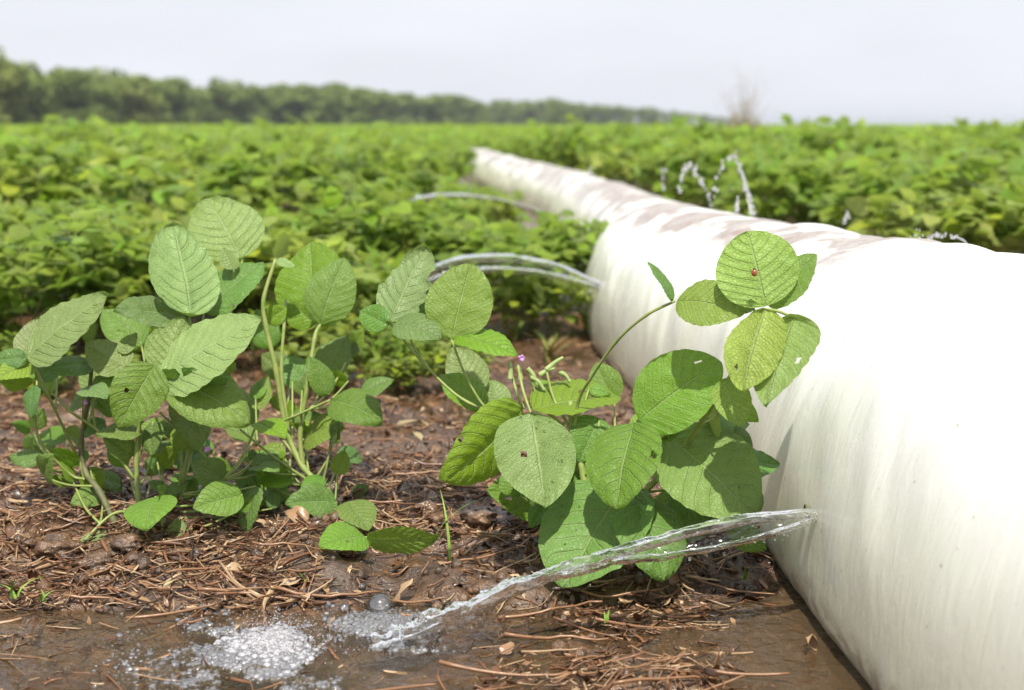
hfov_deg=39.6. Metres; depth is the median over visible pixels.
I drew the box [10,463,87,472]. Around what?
straw stalk
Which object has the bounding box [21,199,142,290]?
soybean plant
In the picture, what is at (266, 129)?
soybean plant
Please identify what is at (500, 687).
straw stalk
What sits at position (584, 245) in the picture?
soybean plant
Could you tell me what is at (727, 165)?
soybean plant
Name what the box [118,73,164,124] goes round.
woodland tree
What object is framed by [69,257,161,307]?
soybean plant
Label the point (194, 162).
soybean plant
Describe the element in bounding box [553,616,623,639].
straw stalk
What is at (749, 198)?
water jet
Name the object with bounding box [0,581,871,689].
water
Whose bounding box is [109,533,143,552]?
mud clod
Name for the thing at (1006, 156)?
soybean plant
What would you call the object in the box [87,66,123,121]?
woodland tree
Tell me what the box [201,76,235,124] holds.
woodland tree
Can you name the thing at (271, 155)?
soybean plant
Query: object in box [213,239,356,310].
soybean plant
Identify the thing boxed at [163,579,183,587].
dry leaf
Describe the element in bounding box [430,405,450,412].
mud clod
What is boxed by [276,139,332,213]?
soybean plant
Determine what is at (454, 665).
straw stalk
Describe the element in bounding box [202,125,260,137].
soybean plant
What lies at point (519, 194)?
soybean plant
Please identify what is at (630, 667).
straw stalk
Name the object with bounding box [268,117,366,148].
soybean plant
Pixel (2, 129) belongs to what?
soybean plant
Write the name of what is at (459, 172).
soybean plant
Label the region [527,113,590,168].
soybean plant
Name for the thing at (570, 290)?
soybean plant
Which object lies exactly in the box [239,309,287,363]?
soybean plant
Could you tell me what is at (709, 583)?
straw stalk
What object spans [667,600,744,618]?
straw stalk
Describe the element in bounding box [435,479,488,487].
straw stalk
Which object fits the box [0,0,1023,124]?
sky
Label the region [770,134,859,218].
soybean plant
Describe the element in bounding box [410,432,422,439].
dry leaf
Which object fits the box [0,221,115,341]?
soybean plant
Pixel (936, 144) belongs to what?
soybean plant
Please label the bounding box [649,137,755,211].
soybean plant
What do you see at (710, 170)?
soybean plant
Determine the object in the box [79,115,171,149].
soybean plant
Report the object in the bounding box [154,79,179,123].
woodland tree
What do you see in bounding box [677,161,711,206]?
water jet
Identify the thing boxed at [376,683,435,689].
straw stalk
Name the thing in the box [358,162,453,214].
soybean plant
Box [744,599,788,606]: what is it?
straw stalk
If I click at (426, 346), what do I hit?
soybean plant
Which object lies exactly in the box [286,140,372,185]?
soybean plant
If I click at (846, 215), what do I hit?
water jet
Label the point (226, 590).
straw stalk
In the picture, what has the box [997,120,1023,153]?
soybean plant
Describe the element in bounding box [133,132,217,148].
soybean plant
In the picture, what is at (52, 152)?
soybean plant
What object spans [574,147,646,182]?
soybean plant
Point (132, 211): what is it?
soybean plant
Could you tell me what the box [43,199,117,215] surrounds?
soybean plant
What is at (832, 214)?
soybean plant
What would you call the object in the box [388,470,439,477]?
straw stalk
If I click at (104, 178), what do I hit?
soybean plant
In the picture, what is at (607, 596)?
straw stalk
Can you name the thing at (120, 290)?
soybean plant
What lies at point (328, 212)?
soybean plant
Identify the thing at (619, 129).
soybean plant
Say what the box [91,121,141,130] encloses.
soybean plant
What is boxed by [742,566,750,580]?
grass sprout
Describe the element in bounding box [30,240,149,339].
soybean plant
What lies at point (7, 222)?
soybean plant
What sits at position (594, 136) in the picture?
soybean plant
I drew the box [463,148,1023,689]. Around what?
irrigation pipe
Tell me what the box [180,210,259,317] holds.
soybean plant
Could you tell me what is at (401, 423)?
dry leaf
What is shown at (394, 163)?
soybean plant
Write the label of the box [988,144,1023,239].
soybean plant
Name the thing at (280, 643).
white foam
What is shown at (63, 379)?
soybean plant
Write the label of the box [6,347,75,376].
soybean plant
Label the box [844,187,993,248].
soybean plant
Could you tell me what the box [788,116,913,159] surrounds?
soybean plant
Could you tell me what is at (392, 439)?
straw stalk
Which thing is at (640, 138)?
soybean plant
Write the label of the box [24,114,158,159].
soybean plant
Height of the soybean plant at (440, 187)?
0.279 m
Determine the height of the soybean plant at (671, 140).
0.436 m
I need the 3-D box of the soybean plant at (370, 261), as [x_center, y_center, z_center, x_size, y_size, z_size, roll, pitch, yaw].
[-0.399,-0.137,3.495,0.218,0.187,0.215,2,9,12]
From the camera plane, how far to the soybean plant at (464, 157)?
11.39 m
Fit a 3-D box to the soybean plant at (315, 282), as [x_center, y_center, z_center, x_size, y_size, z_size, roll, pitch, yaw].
[-0.226,0.058,1.730,0.206,0.341,0.414,-3,9,-20]
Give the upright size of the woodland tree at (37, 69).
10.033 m
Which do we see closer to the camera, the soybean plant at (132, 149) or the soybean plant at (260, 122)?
the soybean plant at (132, 149)
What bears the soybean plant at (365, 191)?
on the ground
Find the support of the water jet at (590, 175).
on the irrigation pipe
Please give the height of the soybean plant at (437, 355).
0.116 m
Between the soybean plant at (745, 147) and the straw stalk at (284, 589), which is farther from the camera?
the soybean plant at (745, 147)
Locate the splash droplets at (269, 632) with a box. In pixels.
[192,598,350,679]
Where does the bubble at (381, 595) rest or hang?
on the water at (398, 654)
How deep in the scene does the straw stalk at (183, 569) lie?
1.53 m
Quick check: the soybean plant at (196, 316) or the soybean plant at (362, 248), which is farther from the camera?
the soybean plant at (362, 248)
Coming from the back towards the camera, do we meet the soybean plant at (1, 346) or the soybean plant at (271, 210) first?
the soybean plant at (271, 210)
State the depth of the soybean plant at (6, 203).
4.67 m
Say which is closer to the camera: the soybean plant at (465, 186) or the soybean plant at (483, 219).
the soybean plant at (483, 219)
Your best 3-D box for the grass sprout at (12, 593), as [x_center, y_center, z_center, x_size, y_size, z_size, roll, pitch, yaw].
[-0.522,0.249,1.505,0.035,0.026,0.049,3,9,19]
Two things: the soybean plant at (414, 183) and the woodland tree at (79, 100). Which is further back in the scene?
the woodland tree at (79, 100)
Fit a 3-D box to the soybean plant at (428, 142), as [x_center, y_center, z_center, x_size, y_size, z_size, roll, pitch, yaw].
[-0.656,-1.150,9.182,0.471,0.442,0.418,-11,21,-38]
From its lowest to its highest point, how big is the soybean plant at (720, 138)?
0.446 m
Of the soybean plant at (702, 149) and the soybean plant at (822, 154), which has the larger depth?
the soybean plant at (702, 149)
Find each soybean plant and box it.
[0,123,21,134]
[0,130,106,206]
[0,155,87,205]
[0,194,286,542]
[0,196,24,211]
[0,196,72,291]
[0,199,71,214]
[0,201,170,341]
[0,203,30,292]
[0,209,42,294]
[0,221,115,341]
[0,235,23,276]
[0,289,35,319]
[0,302,22,339]
[0,323,9,349]
[0,331,65,354]
[1,126,48,165]
[3,142,98,196]
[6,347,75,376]
[10,121,49,143]
[12,128,38,144]
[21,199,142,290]
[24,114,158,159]
[26,377,67,396]
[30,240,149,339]
[31,128,98,145]
[31,137,133,191]
[38,189,156,233]
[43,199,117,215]
[45,213,153,270]
[50,210,154,261]
[66,155,203,217]
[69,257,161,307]
[72,146,214,209]
[74,130,165,179]
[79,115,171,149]
[81,354,140,362]
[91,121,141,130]
[92,276,160,308]
[98,203,144,219]
[116,301,160,361]
[125,196,200,234]
[130,145,205,208]
[130,228,151,246]
[131,133,183,145]
[132,142,211,153]
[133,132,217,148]
[136,123,275,199]
[137,217,165,237]
[138,140,187,195]
[139,182,261,212]
[141,243,210,321]
[176,127,308,198]
[176,153,284,210]
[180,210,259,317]
[190,135,277,163]
[191,144,301,209]
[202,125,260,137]
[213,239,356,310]
[217,216,381,342]
[220,118,281,154]
[230,139,352,213]
[234,294,269,313]
[236,131,301,177]
[239,241,440,553]
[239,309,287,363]
[246,121,308,134]
[257,200,299,221]
[258,247,378,328]
[260,204,322,239]
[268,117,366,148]
[268,130,339,198]
[269,121,411,206]
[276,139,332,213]
[276,185,411,256]
[280,342,357,398]
[282,220,349,241]
[285,312,366,351]
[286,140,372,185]
[294,125,354,138]
[297,164,438,245]
[301,329,347,348]
[302,327,371,358]
[321,130,387,163]
[325,140,411,160]
[331,234,368,255]
[334,358,358,390]
[340,157,419,186]
[340,180,423,232]
[344,146,422,194]
[348,197,468,256]
[348,254,388,323]
[348,283,377,333]
[352,243,402,336]
[353,256,393,286]
[353,323,424,374]
[355,355,424,396]
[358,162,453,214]
[359,230,820,587]
[363,247,433,283]
[382,145,436,181]
[383,339,439,374]
[384,340,436,375]
[390,129,439,176]
[392,194,484,277]
[400,140,467,202]
[402,144,460,195]
[407,218,488,275]
[409,225,489,269]
[412,340,504,376]
[425,229,505,275]
[428,179,491,225]
[428,336,455,351]
[429,147,470,183]
[431,132,480,175]
[434,215,571,328]
[436,141,476,176]
[450,181,475,189]
[460,191,529,232]
[467,185,526,220]
[479,213,534,233]
[485,220,525,238]
[486,265,555,321]
[488,262,542,310]
[492,279,552,334]
[498,209,609,311]
[511,270,592,336]
[519,212,602,307]
[526,209,607,271]
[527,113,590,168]
[531,136,599,168]
[556,123,615,168]
[556,135,626,174]
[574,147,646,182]
[579,127,658,186]
[597,134,657,186]
[604,121,678,184]
[626,124,686,192]
[628,142,697,194]
[628,143,675,192]
[632,124,651,181]
[637,115,731,176]
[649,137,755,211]
[660,135,755,201]
[680,143,751,200]
[681,153,751,210]
[683,115,757,144]
[696,152,774,212]
[697,134,778,156]
[709,151,829,218]
[710,136,777,213]
[712,145,823,223]
[731,124,759,133]
[739,125,781,141]
[741,147,848,223]
[745,137,776,144]
[750,149,835,221]
[762,121,840,145]
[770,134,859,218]
[770,148,851,194]
[773,124,845,157]
[778,114,861,152]
[782,160,911,228]
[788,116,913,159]
[796,118,875,142]
[806,163,929,235]
[819,144,1000,241]
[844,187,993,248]
[848,157,956,229]
[867,123,924,136]
[868,126,922,137]
[872,133,952,163]
[875,130,953,150]
[876,150,939,173]
[879,125,935,136]
[893,178,1008,242]
[894,140,1006,242]
[903,128,967,140]
[912,133,1015,155]
[918,156,1010,180]
[923,117,979,135]
[925,131,1012,162]
[938,187,1023,253]
[940,120,991,139]
[940,124,1016,146]
[953,160,1023,253]
[957,165,1020,191]
[980,135,1022,151]
[987,119,1023,139]
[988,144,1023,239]
[990,132,1023,157]
[992,146,1023,179]
[993,148,1022,183]
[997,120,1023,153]
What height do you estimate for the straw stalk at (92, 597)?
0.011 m
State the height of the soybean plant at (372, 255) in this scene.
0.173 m
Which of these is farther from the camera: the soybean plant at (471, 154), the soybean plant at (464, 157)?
the soybean plant at (464, 157)
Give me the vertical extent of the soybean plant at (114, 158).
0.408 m
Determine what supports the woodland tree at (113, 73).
on the ground
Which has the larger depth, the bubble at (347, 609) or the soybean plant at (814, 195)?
the soybean plant at (814, 195)
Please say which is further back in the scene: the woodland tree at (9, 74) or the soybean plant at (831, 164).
the woodland tree at (9, 74)
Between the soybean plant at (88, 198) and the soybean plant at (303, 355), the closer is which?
the soybean plant at (303, 355)
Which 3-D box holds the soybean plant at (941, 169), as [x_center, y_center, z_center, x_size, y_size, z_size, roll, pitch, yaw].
[1.288,-0.450,4.696,0.498,0.435,0.558,-2,7,-9]
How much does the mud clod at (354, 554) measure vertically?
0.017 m
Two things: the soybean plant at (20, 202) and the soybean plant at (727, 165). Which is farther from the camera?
the soybean plant at (727, 165)
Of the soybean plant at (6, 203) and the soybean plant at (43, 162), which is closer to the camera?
the soybean plant at (6, 203)
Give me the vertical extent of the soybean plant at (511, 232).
0.270 m
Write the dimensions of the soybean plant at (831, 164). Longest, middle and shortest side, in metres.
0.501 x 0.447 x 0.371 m
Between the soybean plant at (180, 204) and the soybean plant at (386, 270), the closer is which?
the soybean plant at (386, 270)
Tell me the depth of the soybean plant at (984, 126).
11.30 m
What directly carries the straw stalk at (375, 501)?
on the ground
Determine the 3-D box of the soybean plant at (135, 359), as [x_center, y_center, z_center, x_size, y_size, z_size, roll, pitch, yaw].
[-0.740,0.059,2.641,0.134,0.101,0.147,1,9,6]
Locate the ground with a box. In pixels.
[0,155,1023,689]
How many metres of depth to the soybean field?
21.09 m
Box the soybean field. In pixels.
[1,123,1020,165]
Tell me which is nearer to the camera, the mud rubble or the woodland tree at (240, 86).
the mud rubble
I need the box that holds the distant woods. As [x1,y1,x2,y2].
[9,63,738,124]
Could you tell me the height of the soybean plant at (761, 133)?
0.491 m
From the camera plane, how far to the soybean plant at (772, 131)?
9.01 m
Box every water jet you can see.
[317,509,817,660]
[391,193,561,219]
[428,253,599,289]
[588,166,666,189]
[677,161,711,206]
[712,150,755,215]
[734,196,850,223]
[910,228,966,243]
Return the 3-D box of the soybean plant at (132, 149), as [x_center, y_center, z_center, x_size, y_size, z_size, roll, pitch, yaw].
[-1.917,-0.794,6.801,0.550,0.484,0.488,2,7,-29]
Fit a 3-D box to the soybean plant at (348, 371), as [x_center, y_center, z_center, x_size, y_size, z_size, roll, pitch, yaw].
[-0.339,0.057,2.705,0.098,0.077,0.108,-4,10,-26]
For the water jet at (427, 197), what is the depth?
5.00 m
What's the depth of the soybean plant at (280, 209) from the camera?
4.67 m
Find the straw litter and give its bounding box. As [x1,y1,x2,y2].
[0,336,817,689]
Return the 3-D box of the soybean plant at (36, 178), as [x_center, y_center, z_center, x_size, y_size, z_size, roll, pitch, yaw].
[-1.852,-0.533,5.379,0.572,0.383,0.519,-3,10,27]
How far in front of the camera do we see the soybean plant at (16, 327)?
2.94 m
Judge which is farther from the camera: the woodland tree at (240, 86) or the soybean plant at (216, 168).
the woodland tree at (240, 86)
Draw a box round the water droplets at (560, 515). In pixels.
[508,412,677,588]
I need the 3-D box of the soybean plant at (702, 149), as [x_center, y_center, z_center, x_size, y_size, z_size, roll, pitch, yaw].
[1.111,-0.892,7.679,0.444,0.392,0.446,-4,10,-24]
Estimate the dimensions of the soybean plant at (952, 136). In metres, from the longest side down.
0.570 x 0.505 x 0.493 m
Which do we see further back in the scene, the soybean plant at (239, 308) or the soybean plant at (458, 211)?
the soybean plant at (458, 211)
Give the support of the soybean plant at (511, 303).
on the ground
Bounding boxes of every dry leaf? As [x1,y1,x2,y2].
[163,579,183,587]
[397,420,427,425]
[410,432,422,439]
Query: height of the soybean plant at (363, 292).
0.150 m
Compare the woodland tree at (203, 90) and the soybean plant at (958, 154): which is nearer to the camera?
the soybean plant at (958, 154)
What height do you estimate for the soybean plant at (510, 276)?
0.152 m
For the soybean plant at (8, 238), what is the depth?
3.68 m
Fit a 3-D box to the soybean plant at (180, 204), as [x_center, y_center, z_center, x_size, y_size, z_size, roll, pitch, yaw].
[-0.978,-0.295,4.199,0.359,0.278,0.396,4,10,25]
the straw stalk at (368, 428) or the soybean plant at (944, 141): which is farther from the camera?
the soybean plant at (944, 141)
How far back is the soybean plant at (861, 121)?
10.46 m
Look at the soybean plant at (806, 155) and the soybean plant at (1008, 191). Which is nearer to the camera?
the soybean plant at (1008, 191)
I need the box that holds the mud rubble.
[0,351,826,689]
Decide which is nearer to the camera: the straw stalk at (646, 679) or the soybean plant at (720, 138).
the straw stalk at (646, 679)
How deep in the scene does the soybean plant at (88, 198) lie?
3.97 m
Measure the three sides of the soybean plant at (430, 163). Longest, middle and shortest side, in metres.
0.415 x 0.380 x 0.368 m
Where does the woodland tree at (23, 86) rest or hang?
on the ground
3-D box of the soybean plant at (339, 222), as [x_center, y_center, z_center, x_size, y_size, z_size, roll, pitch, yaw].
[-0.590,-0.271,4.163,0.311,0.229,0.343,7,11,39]
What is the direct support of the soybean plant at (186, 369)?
on the ground
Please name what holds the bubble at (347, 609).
on the water at (398, 654)
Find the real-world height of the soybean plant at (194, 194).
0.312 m
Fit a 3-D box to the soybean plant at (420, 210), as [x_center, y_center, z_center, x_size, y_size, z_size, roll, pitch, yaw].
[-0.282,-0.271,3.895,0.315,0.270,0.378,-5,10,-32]
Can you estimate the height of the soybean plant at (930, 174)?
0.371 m
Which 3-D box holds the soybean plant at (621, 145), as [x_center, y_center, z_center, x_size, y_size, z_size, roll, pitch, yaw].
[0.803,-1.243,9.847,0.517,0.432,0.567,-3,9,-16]
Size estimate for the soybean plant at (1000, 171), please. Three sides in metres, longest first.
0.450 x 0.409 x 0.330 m
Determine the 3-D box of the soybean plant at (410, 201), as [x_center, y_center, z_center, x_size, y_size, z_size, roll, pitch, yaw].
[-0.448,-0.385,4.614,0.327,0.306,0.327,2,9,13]
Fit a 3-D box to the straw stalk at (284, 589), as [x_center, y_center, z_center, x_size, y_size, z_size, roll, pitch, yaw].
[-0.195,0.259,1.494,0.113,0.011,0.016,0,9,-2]
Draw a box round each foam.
[73,591,473,689]
[208,612,352,682]
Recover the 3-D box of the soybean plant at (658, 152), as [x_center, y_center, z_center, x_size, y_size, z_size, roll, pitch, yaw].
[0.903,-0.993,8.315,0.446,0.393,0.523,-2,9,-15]
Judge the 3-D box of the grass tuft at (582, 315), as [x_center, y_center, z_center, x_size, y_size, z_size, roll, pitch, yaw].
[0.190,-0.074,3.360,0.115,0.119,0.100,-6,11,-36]
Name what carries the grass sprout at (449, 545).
on the ground
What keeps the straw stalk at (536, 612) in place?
on the water at (398, 654)
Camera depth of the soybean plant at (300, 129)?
10.45 m
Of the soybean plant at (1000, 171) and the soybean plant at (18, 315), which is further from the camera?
the soybean plant at (1000, 171)
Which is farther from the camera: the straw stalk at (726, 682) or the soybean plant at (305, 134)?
the soybean plant at (305, 134)
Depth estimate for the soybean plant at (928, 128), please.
11.94 m
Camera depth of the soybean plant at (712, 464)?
1.50 m
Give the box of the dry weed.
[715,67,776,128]
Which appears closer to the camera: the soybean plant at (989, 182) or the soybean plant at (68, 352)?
the soybean plant at (68, 352)
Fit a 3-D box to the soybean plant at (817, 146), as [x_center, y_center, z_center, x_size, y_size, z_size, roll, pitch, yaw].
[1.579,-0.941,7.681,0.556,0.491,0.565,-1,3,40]
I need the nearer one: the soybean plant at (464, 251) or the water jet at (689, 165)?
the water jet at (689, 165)
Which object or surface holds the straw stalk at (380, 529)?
on the ground
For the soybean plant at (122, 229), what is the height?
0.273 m
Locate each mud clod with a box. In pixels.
[13,532,43,547]
[33,532,88,559]
[71,550,114,570]
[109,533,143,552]
[160,548,189,559]
[338,550,361,557]
[413,500,439,513]
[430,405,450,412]
[459,510,497,529]
[509,517,540,530]
[727,606,757,623]
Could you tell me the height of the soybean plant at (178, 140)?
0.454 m
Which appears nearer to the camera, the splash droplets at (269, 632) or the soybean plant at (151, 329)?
the splash droplets at (269, 632)
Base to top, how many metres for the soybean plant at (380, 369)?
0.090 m
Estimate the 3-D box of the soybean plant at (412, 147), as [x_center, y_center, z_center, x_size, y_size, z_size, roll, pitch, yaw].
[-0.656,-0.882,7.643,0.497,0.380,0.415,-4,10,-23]
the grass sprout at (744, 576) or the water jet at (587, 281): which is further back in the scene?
the water jet at (587, 281)
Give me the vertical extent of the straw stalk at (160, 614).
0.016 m
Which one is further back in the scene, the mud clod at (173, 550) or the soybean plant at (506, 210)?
the soybean plant at (506, 210)
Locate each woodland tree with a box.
[0,47,28,124]
[0,62,36,124]
[16,61,56,124]
[42,66,82,123]
[48,68,111,123]
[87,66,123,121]
[107,68,128,80]
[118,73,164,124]
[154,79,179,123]
[161,76,203,123]
[196,86,211,111]
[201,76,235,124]
[228,79,245,108]
[232,83,274,124]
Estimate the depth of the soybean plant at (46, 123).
8.33 m
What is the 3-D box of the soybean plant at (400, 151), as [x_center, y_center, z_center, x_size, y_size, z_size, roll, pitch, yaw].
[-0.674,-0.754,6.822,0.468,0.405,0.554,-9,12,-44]
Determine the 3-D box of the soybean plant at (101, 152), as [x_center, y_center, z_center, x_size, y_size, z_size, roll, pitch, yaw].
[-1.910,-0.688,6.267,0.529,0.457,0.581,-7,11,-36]
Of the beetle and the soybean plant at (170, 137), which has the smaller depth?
the beetle
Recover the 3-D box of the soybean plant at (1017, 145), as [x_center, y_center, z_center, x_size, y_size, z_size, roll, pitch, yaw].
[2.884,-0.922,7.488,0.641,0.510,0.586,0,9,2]
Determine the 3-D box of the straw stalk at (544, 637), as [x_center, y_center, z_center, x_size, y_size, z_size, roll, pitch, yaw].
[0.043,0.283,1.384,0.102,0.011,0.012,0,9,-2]
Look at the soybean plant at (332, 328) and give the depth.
2.95 m
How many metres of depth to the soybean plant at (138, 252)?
3.12 m
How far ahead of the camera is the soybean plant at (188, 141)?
5.93 m
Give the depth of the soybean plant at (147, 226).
3.94 m
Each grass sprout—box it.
[0,576,43,598]
[31,588,51,601]
[429,490,477,560]
[604,611,608,622]
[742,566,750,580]
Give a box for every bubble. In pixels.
[339,603,350,611]
[366,593,394,612]
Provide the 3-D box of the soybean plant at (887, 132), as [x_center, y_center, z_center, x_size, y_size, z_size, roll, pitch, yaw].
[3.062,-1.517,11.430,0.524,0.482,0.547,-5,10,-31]
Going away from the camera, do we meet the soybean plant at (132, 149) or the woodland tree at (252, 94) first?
the soybean plant at (132, 149)
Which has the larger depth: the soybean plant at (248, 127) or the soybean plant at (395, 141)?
the soybean plant at (248, 127)
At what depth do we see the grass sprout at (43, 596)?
1.48 m
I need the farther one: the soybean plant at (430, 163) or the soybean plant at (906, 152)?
the soybean plant at (430, 163)
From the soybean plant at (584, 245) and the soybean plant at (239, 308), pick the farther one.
the soybean plant at (584, 245)
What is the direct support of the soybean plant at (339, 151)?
on the ground
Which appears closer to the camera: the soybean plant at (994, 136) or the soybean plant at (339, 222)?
the soybean plant at (339, 222)
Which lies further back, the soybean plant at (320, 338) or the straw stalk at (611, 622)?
the soybean plant at (320, 338)
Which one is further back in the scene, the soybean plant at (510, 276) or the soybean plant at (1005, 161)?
the soybean plant at (1005, 161)
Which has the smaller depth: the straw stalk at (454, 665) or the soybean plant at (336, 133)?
the straw stalk at (454, 665)
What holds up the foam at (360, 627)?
on the water at (398, 654)
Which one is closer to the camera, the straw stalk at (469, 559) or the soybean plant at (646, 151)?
the straw stalk at (469, 559)
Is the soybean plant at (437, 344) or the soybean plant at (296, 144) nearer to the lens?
the soybean plant at (437, 344)
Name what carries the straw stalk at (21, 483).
on the ground
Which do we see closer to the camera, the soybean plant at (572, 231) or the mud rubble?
the mud rubble
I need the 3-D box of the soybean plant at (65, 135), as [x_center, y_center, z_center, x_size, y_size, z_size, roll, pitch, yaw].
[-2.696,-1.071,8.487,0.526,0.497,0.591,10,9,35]
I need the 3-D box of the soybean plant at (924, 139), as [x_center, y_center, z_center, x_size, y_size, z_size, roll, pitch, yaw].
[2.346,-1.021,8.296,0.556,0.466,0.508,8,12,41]
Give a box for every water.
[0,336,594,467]
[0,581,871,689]
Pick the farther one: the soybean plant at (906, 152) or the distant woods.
the distant woods
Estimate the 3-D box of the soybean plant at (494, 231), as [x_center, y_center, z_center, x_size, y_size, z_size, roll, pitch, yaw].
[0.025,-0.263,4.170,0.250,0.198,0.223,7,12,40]
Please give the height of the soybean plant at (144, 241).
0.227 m
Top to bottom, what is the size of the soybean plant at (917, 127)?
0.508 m
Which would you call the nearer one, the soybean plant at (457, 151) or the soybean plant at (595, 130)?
the soybean plant at (457, 151)
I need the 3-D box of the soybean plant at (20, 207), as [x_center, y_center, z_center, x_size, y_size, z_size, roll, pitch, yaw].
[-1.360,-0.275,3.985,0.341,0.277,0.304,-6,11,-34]
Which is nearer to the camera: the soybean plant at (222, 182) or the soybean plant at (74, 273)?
the soybean plant at (74, 273)
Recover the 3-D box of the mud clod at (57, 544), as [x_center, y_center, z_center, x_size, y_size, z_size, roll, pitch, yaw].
[-0.503,0.227,1.587,0.061,0.034,0.046,0,9,0]
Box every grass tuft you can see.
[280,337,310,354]
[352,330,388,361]
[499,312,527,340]
[522,331,573,363]
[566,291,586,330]
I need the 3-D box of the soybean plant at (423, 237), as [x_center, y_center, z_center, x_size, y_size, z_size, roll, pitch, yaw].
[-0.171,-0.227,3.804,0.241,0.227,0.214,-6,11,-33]
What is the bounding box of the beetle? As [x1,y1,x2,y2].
[750,268,758,276]
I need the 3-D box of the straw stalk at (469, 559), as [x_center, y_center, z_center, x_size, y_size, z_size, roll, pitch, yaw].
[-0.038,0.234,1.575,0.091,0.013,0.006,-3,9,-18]
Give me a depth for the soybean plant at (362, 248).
3.80 m
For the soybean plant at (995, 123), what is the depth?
10.53 m
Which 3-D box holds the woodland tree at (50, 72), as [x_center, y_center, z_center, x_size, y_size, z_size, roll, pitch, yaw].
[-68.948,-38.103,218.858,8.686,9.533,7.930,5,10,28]
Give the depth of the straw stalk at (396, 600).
1.49 m
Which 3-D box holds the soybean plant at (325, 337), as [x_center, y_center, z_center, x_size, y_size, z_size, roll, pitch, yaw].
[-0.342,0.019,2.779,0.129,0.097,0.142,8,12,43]
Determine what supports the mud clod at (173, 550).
on the ground
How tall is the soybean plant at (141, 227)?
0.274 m
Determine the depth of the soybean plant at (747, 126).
12.01 m
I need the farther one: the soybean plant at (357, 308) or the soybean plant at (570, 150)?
the soybean plant at (570, 150)
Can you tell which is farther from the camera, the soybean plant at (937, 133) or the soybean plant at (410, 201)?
the soybean plant at (937, 133)
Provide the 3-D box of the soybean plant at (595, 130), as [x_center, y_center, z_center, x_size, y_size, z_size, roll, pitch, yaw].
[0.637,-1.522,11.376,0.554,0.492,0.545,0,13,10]
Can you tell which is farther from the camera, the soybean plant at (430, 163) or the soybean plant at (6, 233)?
the soybean plant at (430, 163)
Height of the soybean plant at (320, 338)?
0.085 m
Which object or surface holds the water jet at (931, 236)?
on the irrigation pipe
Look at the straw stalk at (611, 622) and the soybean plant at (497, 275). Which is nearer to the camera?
the straw stalk at (611, 622)
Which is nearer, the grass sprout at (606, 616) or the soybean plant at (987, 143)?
the grass sprout at (606, 616)
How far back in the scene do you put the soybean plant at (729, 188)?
5.35 m
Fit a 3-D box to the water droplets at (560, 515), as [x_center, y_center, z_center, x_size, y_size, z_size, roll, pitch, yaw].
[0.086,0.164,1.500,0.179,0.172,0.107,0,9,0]
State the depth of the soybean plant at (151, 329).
2.80 m
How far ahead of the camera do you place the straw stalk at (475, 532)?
1.63 m
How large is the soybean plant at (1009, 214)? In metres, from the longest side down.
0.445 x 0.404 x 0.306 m
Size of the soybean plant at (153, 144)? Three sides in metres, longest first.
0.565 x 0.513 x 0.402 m
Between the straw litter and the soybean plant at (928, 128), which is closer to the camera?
the straw litter
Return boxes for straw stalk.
[0,463,57,473]
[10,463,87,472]
[11,468,102,485]
[63,594,139,606]
[126,603,214,619]
[166,564,252,573]
[197,587,310,601]
[252,541,340,552]
[273,585,380,597]
[345,425,396,428]
[357,522,407,532]
[369,497,420,503]
[372,438,414,441]
[375,596,446,603]
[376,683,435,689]
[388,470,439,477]
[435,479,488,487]
[438,547,515,564]
[438,660,567,676]
[469,531,537,535]
[484,685,514,689]
[498,600,602,618]
[504,632,608,640]
[553,581,663,597]
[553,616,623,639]
[573,652,698,674]
[594,617,700,628]
[613,675,717,684]
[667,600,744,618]
[679,662,789,675]
[694,578,774,594]
[703,674,745,689]
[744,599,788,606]
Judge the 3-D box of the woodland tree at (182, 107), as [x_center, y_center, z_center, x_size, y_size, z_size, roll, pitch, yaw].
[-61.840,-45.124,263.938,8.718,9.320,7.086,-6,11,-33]
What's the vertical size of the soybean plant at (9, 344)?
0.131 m
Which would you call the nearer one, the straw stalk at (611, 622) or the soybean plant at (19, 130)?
the straw stalk at (611, 622)
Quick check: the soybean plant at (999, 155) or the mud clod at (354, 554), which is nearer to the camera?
the mud clod at (354, 554)
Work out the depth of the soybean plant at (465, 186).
8.34 m
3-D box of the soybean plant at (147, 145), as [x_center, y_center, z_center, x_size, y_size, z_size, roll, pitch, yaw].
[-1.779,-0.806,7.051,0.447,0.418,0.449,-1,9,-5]
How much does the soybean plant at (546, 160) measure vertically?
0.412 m
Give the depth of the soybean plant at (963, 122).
11.93 m
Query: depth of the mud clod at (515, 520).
1.67 m
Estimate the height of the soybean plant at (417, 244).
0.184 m
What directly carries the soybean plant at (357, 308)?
on the ground
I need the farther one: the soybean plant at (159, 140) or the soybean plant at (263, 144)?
the soybean plant at (159, 140)
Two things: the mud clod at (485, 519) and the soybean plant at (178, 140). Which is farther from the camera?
the soybean plant at (178, 140)
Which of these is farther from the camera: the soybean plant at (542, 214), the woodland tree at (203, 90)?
the woodland tree at (203, 90)

